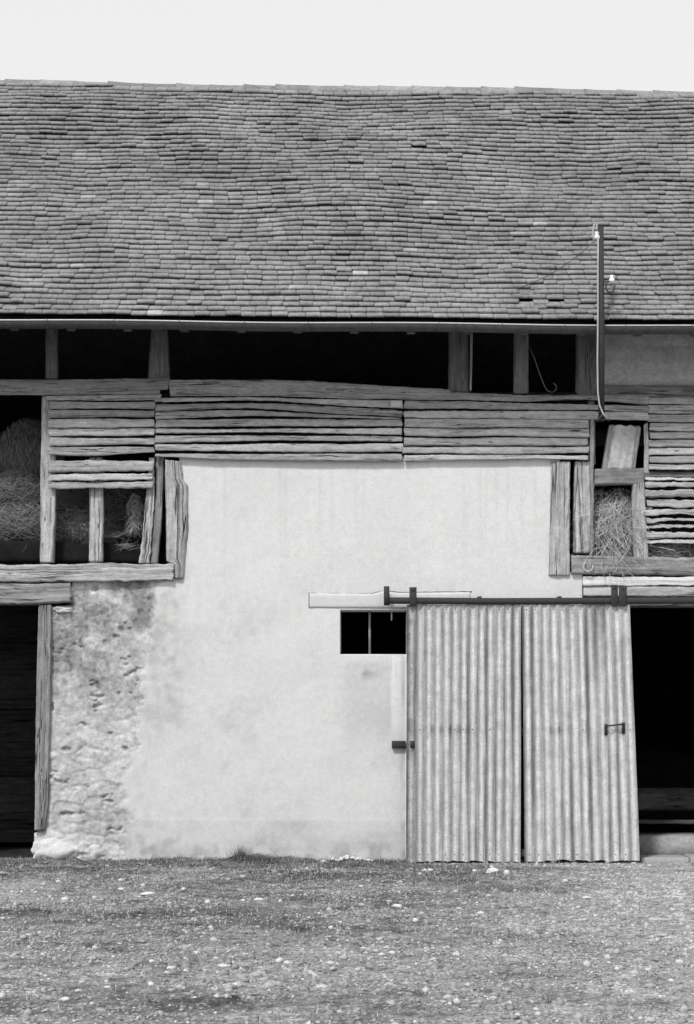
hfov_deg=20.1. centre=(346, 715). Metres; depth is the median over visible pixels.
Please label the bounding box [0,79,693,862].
barn
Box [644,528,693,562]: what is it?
hay heap
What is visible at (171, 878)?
grass tuft
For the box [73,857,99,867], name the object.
stick
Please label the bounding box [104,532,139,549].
hay wisp
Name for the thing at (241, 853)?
grass tuft
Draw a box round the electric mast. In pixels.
[520,223,640,421]
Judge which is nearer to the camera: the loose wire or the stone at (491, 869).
the stone at (491, 869)
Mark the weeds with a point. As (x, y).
(210, 858)
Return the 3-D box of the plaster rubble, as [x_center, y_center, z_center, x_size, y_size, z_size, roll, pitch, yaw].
[-0.003,1.601,21.885,0.604,0.086,0.138,0,0,0]
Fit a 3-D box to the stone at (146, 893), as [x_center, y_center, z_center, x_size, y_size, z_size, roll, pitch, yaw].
[-1.852,1.650,18.154,0.160,0.037,0.126,0,0,0]
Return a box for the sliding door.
[406,585,639,862]
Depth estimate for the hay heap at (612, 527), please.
22.08 m
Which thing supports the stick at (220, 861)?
on the ground at (13, 850)
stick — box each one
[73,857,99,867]
[211,856,233,866]
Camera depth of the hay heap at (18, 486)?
22.41 m
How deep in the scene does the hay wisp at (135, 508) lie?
22.24 m
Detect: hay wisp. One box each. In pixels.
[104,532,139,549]
[120,494,144,538]
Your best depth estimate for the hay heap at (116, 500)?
22.69 m
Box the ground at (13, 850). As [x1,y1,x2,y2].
[0,824,693,1023]
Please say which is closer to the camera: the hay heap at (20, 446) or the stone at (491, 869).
the stone at (491, 869)
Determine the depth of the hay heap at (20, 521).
22.30 m
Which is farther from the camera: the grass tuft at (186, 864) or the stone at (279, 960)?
the grass tuft at (186, 864)
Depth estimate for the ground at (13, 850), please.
14.09 m
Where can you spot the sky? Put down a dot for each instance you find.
(638, 45)
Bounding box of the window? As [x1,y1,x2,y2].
[340,611,406,654]
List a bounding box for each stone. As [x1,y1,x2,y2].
[140,892,153,894]
[276,957,283,962]
[486,867,499,872]
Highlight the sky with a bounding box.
[0,0,693,91]
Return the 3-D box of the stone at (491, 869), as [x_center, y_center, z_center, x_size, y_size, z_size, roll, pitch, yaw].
[1.532,1.634,20.557,0.145,0.080,0.115,0,0,0]
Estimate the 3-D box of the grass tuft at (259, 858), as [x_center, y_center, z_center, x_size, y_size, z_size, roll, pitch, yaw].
[-1.009,1.567,21.804,0.886,0.110,0.420,0,0,0]
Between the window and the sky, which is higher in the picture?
the sky
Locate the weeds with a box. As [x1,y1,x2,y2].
[0,852,409,864]
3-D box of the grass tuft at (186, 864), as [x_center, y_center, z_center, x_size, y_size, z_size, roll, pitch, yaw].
[-1.742,1.611,21.332,0.336,0.076,0.154,0,0,9]
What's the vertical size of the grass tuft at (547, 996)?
0.108 m
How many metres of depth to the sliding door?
21.82 m
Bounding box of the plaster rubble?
[320,855,372,861]
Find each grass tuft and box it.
[161,873,183,879]
[177,860,198,866]
[221,852,292,861]
[225,844,253,861]
[532,988,555,1002]
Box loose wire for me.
[529,347,556,391]
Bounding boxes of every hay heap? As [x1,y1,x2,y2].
[0,417,63,474]
[0,466,89,510]
[0,500,130,544]
[86,480,165,544]
[570,486,672,588]
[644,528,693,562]
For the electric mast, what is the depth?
21.04 m

